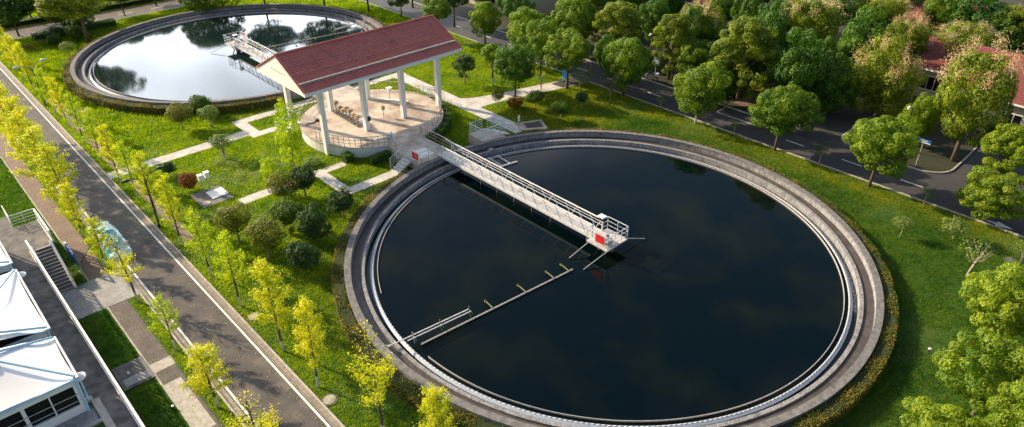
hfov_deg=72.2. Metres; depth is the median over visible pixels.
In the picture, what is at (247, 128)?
path
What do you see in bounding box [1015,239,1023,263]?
tree
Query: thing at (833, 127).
road
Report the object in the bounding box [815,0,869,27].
woodland tree
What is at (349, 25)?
pipe skimmer
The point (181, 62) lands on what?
water
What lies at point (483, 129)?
railing
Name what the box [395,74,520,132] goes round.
path
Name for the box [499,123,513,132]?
railing
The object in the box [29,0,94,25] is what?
woodland tree
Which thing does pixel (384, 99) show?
kerb
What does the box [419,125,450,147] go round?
railing
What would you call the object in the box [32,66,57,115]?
ginkgo tree
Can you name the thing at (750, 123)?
road marking
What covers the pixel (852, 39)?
woodland tree
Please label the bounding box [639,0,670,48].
woodland tree
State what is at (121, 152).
ginkgo tree
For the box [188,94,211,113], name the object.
tree
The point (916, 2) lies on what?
woodland tree
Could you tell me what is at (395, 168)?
steps
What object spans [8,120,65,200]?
ginkgo tree
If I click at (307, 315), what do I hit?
ginkgo tree
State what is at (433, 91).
railing
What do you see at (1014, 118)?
window
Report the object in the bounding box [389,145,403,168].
railing
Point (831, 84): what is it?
woodland tree
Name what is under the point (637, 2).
woodland tree
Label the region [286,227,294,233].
dome shrub
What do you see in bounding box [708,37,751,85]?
woodland tree
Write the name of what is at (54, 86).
ginkgo tree
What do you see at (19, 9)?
woodland tree
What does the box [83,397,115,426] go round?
bed kerb
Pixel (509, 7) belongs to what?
woodland tree
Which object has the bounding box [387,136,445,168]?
access deck
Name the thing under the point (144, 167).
ginkgo tree
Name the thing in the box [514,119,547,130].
concrete pad
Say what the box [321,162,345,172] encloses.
path
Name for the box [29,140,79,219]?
ginkgo tree
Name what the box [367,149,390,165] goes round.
hedge
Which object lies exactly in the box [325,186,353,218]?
tree
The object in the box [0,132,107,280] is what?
sidewalk
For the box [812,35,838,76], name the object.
woodland tree
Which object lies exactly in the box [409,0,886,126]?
kerb
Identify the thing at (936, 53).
service building
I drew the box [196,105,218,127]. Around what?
tree
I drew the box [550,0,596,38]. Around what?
woodland tree
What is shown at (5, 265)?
tent roofed hall
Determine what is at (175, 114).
tree
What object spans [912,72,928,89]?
window
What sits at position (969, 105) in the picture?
flowering tree
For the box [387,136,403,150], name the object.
railing
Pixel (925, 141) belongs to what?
street sign
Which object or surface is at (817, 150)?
tree
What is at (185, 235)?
brick path
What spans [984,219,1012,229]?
road marking
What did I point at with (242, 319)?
kerb
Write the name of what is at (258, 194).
path
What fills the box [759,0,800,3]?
woodland tree
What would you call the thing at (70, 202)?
ginkgo tree
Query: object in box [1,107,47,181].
ginkgo tree
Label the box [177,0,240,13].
woodland tree
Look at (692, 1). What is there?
service building
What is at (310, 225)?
dome shrub
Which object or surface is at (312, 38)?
scum skimmer
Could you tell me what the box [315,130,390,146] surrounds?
railing
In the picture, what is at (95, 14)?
kerb
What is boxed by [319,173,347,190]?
path
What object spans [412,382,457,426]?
ginkgo tree
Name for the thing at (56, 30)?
dome shrub
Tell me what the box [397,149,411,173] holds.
railing
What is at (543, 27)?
camphor tree
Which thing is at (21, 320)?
tent roofed hall
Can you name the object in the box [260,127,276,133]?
path
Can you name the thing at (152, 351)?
sidewalk
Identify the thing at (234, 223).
tree
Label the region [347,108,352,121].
valve actuator
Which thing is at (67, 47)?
tree
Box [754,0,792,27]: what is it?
woodland tree
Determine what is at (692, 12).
woodland tree
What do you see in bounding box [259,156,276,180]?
tree
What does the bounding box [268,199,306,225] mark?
dome shrub
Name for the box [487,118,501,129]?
railing
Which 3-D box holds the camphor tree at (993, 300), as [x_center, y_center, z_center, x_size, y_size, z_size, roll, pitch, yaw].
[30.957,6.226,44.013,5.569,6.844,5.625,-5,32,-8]
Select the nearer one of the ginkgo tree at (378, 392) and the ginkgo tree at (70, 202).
the ginkgo tree at (378, 392)
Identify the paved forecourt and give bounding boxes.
[60,270,139,319]
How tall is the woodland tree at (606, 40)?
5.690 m
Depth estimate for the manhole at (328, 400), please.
42.27 m
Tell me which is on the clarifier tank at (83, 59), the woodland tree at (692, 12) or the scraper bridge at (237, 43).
the scraper bridge at (237, 43)
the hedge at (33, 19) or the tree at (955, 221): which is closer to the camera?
the tree at (955, 221)
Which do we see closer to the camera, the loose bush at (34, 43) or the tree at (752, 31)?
the tree at (752, 31)
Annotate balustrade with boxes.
[25,240,144,426]
[33,209,53,241]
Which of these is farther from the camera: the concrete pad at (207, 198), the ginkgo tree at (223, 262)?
the concrete pad at (207, 198)
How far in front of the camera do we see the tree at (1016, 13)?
83.86 m
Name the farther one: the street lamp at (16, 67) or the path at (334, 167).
the street lamp at (16, 67)
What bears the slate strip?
on the raised terrace
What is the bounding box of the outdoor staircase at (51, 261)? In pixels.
[31,240,76,292]
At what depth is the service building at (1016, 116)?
72.36 m
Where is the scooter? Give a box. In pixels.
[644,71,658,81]
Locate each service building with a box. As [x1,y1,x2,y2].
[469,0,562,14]
[606,0,735,35]
[888,0,1023,54]
[900,34,976,96]
[950,45,1023,130]
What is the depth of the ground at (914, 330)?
54.95 m
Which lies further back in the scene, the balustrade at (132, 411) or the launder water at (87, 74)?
the launder water at (87, 74)
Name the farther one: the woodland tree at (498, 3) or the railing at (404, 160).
the woodland tree at (498, 3)
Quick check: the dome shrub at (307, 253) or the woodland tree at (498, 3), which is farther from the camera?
the woodland tree at (498, 3)
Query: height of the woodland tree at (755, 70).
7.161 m
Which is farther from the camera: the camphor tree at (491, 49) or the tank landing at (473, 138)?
the camphor tree at (491, 49)
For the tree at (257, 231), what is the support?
on the ground at (914, 330)
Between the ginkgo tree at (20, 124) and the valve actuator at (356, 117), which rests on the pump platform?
the valve actuator at (356, 117)
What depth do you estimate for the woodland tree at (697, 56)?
81.98 m
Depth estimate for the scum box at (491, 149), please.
67.60 m
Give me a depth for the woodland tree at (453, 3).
102.36 m
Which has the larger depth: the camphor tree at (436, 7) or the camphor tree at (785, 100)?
the camphor tree at (436, 7)
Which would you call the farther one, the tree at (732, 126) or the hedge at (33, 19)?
the hedge at (33, 19)
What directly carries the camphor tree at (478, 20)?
on the ground at (914, 330)
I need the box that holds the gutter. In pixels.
[0,63,340,426]
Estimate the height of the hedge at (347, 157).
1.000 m
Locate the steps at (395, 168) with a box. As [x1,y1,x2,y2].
[391,158,411,174]
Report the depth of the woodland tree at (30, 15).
105.44 m
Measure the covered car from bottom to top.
1.288 m
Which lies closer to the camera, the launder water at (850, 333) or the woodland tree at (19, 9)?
the launder water at (850, 333)
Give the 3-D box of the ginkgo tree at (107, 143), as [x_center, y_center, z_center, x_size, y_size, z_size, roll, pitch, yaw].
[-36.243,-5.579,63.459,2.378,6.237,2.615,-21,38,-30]
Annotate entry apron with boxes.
[552,77,586,86]
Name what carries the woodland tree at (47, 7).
on the ground at (914, 330)
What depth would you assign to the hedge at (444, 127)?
73.58 m
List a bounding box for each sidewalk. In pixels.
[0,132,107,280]
[109,300,222,426]
[150,356,215,426]
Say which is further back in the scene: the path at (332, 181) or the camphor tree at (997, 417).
the path at (332, 181)
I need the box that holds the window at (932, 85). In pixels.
[925,75,941,91]
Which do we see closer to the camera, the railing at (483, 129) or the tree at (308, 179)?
the tree at (308, 179)
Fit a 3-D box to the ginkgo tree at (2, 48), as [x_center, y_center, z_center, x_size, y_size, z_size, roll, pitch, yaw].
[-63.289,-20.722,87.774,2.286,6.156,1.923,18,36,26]
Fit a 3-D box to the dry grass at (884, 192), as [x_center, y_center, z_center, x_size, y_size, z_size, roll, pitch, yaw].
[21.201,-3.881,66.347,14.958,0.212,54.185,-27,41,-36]
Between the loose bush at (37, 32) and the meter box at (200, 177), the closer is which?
the meter box at (200, 177)
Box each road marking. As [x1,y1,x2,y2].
[0,68,330,426]
[455,25,921,186]
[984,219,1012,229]
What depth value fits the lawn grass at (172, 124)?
69.13 m
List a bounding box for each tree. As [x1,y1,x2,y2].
[0,0,34,35]
[0,27,14,70]
[0,80,13,128]
[0,84,27,149]
[0,93,45,165]
[1,33,24,79]
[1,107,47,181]
[6,0,35,18]
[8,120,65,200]
[10,42,36,91]
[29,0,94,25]
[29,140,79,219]
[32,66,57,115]
[33,0,112,42]
[44,76,69,127]
[52,181,84,238]
[58,41,75,54]
[61,90,86,142]
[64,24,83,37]
[77,106,101,161]
[81,215,111,267]
[93,122,123,180]
[98,0,131,15]
[100,235,143,302]
[109,137,138,198]
[126,150,162,220]
[142,291,180,350]
[151,173,187,245]
[164,101,192,129]
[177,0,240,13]
[178,339,234,408]
[181,206,214,276]
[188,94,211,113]
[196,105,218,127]
[208,133,233,157]
[210,229,256,307]
[213,201,255,243]
[226,390,285,426]
[242,216,285,257]
[247,255,294,351]
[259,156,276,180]
[264,169,300,200]
[273,97,302,167]
[286,162,316,197]
[288,293,327,387]
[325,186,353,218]
[346,320,399,426]
[386,0,408,16]
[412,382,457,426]
[421,0,451,20]
[448,0,469,26]
[451,54,475,83]
[468,1,501,43]
[480,43,499,85]
[491,88,504,106]
[493,37,542,95]
[495,0,515,16]
[501,0,535,19]
[506,6,556,57]
[525,18,557,76]
[525,89,544,109]
[534,72,547,89]
[542,27,590,88]
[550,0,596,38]
[550,101,569,119]
[571,66,591,91]
[575,92,589,108]
[577,0,617,25]
[589,0,644,48]
[594,34,616,77]
[601,37,653,95]
[605,79,616,99]
[613,0,649,30]
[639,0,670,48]
[651,14,693,78]
[657,95,666,109]
[664,0,684,33]
[672,61,731,123]
[674,7,715,56]
[676,36,721,73]
[680,0,725,44]
[706,66,736,105]
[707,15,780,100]
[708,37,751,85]
[709,0,757,35]
[730,0,764,42]
[730,120,739,136]
[746,36,780,85]
[748,84,825,150]
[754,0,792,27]
[757,0,793,56]
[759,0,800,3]
[766,26,830,108]
[779,0,851,50]
[803,52,854,114]
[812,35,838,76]
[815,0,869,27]
[816,141,829,164]
[828,5,887,89]
[842,114,922,186]
[843,28,928,120]
[855,0,917,24]
[858,21,895,52]
[884,7,935,85]
[893,215,913,237]
[897,91,942,142]
[899,395,988,426]
[911,0,922,5]
[920,0,973,31]
[920,185,935,204]
[931,327,1023,426]
[933,18,1009,63]
[933,30,1023,161]
[941,215,973,239]
[944,0,1023,36]
[955,165,1023,220]
[958,261,1023,353]
[960,238,997,277]
[980,123,1023,174]
[981,15,1023,52]
[984,379,1023,426]
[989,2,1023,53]
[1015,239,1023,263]
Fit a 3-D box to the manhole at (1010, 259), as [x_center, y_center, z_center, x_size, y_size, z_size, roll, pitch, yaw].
[38.714,3.646,54.435,1.000,0.070,1.000,-27,41,-36]
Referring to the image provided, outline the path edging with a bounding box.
[0,156,192,426]
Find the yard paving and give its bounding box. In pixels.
[534,13,781,109]
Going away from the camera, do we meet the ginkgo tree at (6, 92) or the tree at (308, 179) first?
the tree at (308, 179)
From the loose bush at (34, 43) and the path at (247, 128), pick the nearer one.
the path at (247, 128)
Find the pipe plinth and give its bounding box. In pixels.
[333,110,362,125]
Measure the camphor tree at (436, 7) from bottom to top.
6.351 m
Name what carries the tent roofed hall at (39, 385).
on the raised terrace
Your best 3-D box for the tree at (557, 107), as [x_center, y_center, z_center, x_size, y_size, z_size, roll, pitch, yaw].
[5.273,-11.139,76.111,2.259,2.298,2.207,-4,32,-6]
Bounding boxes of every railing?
[1,205,34,226]
[300,93,324,118]
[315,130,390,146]
[358,81,419,92]
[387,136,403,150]
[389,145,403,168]
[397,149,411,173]
[411,146,437,159]
[417,85,434,93]
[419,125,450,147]
[421,92,441,134]
[427,89,443,98]
[469,119,501,137]
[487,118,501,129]
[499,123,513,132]
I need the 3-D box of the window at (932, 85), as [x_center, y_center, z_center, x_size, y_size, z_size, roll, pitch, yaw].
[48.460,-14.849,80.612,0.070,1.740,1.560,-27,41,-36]
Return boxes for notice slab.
[63,241,79,268]
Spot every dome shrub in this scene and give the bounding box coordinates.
[44,33,61,44]
[48,27,64,35]
[160,162,176,173]
[178,172,197,188]
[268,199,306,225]
[285,239,322,269]
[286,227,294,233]
[296,203,331,239]
[303,156,320,166]
[507,96,523,107]
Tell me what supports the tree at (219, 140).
on the ground at (914, 330)
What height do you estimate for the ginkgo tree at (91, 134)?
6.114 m
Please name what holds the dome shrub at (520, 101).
on the ground at (914, 330)
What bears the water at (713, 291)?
in the clarifier tank at (853, 359)
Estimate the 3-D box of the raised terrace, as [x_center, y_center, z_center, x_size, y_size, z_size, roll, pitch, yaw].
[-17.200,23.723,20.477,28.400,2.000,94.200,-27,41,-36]
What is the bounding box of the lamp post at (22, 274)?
[16,272,33,298]
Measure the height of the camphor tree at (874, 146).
6.889 m
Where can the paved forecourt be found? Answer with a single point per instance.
(86, 299)
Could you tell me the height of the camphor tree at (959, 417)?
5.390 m
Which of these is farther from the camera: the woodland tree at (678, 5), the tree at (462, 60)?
the woodland tree at (678, 5)
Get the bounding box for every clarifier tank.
[70,3,382,104]
[344,130,883,426]
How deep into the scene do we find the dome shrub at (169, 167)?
65.38 m
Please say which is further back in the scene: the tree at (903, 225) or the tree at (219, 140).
the tree at (219, 140)
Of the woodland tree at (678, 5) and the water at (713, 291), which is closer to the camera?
the water at (713, 291)
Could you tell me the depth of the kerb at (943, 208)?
67.18 m
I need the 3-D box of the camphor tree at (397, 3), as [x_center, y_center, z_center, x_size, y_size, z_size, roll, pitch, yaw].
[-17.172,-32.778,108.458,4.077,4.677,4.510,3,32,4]
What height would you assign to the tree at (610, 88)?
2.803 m
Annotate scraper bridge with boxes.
[211,31,275,61]
[438,139,644,269]
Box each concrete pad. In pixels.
[111,356,155,391]
[191,185,233,208]
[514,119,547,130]
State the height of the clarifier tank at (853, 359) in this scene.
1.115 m
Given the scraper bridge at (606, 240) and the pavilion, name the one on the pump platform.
the pavilion
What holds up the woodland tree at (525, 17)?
on the ground at (914, 330)
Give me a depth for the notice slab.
53.14 m
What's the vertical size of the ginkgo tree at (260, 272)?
7.900 m
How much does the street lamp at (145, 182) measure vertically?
5.283 m
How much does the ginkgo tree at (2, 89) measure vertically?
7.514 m
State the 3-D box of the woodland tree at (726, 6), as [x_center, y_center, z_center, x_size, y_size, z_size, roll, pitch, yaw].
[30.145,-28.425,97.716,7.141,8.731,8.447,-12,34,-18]
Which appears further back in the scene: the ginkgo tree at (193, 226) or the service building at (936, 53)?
the service building at (936, 53)
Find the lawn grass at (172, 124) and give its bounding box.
[0,0,588,426]
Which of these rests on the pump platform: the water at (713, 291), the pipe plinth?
the pipe plinth
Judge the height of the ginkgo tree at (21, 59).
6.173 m
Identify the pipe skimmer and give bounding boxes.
[333,20,365,31]
[387,306,472,350]
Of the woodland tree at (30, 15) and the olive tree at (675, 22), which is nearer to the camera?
the olive tree at (675, 22)
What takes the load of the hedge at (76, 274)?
on the ground at (914, 330)
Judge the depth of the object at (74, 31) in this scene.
99.09 m
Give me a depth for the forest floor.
79.10 m
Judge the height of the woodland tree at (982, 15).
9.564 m
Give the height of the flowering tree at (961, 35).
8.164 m
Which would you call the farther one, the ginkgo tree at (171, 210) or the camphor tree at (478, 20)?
the camphor tree at (478, 20)
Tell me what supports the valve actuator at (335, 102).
on the pump platform
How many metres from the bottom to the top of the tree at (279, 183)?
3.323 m
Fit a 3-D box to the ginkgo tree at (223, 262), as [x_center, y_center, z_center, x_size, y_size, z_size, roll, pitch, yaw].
[-19.208,3.613,48.068,2.880,6.963,2.637,-24,39,-33]
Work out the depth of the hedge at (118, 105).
79.06 m
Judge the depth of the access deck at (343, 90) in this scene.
81.05 m
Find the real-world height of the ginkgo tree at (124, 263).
5.944 m
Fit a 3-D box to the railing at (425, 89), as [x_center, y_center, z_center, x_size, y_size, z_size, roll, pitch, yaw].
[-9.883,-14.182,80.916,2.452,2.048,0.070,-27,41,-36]
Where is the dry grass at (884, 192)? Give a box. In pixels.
[488,82,1023,256]
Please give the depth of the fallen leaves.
49.25 m
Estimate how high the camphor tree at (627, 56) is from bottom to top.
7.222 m
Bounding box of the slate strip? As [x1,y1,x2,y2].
[56,408,98,426]
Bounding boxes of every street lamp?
[13,58,46,105]
[121,166,164,227]
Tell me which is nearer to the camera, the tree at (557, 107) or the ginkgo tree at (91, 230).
the ginkgo tree at (91, 230)
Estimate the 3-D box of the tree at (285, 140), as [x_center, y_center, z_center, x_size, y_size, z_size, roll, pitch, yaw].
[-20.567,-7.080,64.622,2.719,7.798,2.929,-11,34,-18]
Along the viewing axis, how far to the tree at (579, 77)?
82.67 m
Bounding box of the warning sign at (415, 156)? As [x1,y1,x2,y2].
[411,150,419,161]
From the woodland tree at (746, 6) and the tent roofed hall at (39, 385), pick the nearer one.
the tent roofed hall at (39, 385)
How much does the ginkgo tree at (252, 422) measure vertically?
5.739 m
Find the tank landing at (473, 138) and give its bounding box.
[468,128,505,143]
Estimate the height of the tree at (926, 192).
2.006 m
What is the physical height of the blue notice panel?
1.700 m
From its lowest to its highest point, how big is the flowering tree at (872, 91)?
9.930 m
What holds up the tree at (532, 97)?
on the ground at (914, 330)
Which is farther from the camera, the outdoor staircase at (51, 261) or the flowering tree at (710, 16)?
the flowering tree at (710, 16)
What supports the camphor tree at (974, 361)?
on the ground at (914, 330)
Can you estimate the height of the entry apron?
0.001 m
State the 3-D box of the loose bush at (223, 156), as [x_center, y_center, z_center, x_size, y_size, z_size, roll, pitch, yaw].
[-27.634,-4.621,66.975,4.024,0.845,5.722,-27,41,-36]
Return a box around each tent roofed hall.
[0,241,12,275]
[0,269,50,347]
[0,336,90,426]
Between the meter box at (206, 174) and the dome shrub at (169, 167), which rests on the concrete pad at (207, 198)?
the meter box at (206, 174)
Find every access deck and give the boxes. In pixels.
[311,85,358,99]
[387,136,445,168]
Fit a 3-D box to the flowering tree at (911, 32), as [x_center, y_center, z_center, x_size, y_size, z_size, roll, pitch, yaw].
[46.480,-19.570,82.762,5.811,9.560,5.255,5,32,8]
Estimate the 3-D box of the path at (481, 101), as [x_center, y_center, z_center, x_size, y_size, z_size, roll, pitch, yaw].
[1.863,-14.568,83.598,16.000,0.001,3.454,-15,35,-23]
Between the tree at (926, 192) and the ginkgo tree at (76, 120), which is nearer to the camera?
the tree at (926, 192)
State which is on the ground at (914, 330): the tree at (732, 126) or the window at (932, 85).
the tree at (732, 126)
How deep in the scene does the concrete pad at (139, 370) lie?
44.01 m
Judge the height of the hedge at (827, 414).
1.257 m
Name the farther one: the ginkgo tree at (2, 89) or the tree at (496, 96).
the tree at (496, 96)
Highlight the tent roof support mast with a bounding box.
[74,372,93,402]
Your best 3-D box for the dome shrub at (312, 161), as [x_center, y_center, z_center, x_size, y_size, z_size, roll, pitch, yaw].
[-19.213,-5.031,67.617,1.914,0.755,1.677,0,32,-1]
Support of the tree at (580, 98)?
on the ground at (914, 330)
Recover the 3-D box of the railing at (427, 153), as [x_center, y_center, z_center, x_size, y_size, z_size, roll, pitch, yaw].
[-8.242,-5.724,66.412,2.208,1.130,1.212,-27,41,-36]
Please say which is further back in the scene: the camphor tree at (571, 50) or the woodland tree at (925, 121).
the camphor tree at (571, 50)
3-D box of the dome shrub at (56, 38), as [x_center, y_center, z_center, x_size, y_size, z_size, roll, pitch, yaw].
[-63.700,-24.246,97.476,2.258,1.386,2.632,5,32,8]
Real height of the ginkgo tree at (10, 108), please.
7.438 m
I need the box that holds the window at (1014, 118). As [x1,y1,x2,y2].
[1003,111,1022,127]
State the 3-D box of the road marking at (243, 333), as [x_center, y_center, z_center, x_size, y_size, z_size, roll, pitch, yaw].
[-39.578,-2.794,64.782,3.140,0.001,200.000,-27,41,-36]
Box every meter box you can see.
[196,173,203,190]
[202,170,209,187]
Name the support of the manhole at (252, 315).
on the ground at (914, 330)
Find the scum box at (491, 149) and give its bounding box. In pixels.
[488,147,517,166]
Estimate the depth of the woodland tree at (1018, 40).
83.53 m
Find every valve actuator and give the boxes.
[333,100,338,113]
[343,106,348,119]
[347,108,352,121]
[354,115,360,126]
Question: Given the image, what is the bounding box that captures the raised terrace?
[0,216,138,426]
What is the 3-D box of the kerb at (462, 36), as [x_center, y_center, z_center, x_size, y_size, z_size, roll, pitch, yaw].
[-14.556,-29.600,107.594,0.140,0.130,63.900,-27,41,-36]
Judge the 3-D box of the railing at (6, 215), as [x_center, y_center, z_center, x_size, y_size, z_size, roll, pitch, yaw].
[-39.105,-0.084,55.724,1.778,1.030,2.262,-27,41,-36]
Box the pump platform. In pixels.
[300,89,442,157]
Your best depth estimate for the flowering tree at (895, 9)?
89.71 m
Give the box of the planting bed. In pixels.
[93,422,105,426]
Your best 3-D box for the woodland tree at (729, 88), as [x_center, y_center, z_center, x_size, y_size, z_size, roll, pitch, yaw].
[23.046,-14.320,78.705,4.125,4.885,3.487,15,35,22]
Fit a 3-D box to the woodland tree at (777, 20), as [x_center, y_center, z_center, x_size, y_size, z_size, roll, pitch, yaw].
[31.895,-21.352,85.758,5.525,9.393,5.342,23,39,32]
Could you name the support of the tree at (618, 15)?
on the forest floor
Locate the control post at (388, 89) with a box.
[386,86,391,98]
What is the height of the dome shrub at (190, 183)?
1.558 m
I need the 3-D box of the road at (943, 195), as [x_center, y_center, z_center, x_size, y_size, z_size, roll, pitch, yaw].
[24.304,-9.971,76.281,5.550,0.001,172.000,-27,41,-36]
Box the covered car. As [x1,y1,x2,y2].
[88,221,133,262]
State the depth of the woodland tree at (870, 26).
91.71 m
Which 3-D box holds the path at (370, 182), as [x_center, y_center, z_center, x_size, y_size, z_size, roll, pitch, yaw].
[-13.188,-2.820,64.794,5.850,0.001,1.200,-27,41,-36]
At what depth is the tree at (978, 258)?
51.48 m
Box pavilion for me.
[255,14,461,154]
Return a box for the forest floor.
[410,0,1023,171]
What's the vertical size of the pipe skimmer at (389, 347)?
0.818 m
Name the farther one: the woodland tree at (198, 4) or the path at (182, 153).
the woodland tree at (198, 4)
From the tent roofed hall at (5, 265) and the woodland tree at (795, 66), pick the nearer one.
the tent roofed hall at (5, 265)
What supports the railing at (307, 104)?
on the pump platform
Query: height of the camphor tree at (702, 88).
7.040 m
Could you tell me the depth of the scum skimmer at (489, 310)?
49.44 m
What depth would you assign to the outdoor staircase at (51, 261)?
51.94 m
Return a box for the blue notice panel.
[562,70,566,81]
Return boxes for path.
[50,98,194,240]
[106,131,248,178]
[231,119,263,137]
[237,169,325,203]
[243,73,405,121]
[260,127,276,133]
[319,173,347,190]
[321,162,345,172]
[341,171,396,193]
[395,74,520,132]
[461,76,585,106]
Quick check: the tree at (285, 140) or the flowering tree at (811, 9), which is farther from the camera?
the flowering tree at (811, 9)
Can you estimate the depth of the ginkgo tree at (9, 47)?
84.20 m
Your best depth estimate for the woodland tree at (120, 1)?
107.39 m
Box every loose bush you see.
[20,39,59,50]
[22,26,48,39]
[198,153,241,182]
[221,150,289,187]
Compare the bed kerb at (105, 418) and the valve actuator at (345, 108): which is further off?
the valve actuator at (345, 108)
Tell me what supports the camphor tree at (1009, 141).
on the forest floor
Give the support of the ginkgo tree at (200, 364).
on the ground at (914, 330)
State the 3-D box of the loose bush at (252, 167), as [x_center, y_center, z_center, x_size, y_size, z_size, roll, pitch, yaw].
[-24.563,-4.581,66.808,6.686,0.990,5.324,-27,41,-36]
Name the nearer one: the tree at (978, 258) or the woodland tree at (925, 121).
the tree at (978, 258)
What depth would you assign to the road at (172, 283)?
50.24 m
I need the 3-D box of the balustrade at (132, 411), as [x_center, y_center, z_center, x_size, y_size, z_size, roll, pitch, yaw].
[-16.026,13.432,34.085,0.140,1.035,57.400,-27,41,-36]
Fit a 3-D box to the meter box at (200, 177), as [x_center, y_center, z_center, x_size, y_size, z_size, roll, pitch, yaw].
[-27.824,-2.729,62.940,0.480,1.670,0.420,-27,41,-36]
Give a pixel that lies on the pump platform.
(422, 109)
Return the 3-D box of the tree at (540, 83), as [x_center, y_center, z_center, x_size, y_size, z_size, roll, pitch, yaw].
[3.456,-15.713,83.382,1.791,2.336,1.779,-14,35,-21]
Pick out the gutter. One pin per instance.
(329, 418)
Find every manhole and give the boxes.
[247,312,261,321]
[321,393,337,406]
[1004,257,1017,262]
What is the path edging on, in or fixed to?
on the ground at (914, 330)
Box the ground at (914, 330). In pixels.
[0,0,1023,426]
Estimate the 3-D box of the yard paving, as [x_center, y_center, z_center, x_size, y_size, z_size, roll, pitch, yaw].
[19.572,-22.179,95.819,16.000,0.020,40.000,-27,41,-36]
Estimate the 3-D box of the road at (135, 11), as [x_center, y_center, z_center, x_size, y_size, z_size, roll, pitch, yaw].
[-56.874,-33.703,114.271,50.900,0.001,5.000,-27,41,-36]
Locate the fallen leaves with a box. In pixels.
[3,79,408,426]
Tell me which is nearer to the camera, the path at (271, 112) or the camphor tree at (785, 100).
the camphor tree at (785, 100)
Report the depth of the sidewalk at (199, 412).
42.26 m
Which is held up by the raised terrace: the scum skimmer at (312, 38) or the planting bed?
the planting bed
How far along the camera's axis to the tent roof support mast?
38.96 m
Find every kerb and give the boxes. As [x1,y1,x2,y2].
[0,61,344,426]
[1,0,180,39]
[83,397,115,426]
[360,0,570,75]
[369,97,407,102]
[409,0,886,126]
[588,81,1023,237]
[841,95,979,173]
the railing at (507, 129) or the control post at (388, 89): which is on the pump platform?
the control post at (388, 89)
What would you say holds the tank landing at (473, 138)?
on the ground at (914, 330)
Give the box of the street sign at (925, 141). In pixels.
[915,138,931,165]
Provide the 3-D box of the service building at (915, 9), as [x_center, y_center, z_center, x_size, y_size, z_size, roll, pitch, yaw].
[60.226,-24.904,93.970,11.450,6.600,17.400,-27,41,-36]
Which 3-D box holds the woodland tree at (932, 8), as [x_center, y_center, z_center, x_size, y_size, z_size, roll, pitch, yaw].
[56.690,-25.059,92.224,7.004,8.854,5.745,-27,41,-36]
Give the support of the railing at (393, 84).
on the pump platform
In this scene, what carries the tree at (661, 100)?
on the ground at (914, 330)
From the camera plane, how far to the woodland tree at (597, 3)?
99.49 m
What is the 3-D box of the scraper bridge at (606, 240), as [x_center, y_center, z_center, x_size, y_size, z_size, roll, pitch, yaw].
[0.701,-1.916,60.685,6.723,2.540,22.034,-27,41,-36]
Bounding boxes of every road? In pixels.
[0,67,332,426]
[2,0,201,38]
[363,0,1023,235]
[794,70,1023,199]
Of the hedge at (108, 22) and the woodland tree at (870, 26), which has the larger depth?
the hedge at (108, 22)
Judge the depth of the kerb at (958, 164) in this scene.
67.60 m
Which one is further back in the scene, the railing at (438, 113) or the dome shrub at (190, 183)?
the railing at (438, 113)
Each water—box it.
[86,24,367,86]
[91,13,365,100]
[365,145,857,426]
[374,146,848,425]
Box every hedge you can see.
[0,0,161,28]
[31,18,116,40]
[61,3,386,115]
[62,255,85,284]
[331,127,899,426]
[340,150,354,163]
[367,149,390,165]
[425,95,451,142]
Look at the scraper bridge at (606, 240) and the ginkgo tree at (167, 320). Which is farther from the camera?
the scraper bridge at (606, 240)
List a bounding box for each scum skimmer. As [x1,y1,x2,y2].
[264,28,360,48]
[421,263,572,344]
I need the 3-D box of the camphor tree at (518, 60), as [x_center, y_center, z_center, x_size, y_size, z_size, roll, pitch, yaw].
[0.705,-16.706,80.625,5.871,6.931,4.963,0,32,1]
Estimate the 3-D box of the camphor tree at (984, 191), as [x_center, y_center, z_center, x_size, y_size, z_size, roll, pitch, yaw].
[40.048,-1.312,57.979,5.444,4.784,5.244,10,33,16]
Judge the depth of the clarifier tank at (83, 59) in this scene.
102.27 m
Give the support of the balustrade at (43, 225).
on the raised terrace
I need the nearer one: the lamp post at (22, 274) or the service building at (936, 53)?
the lamp post at (22, 274)

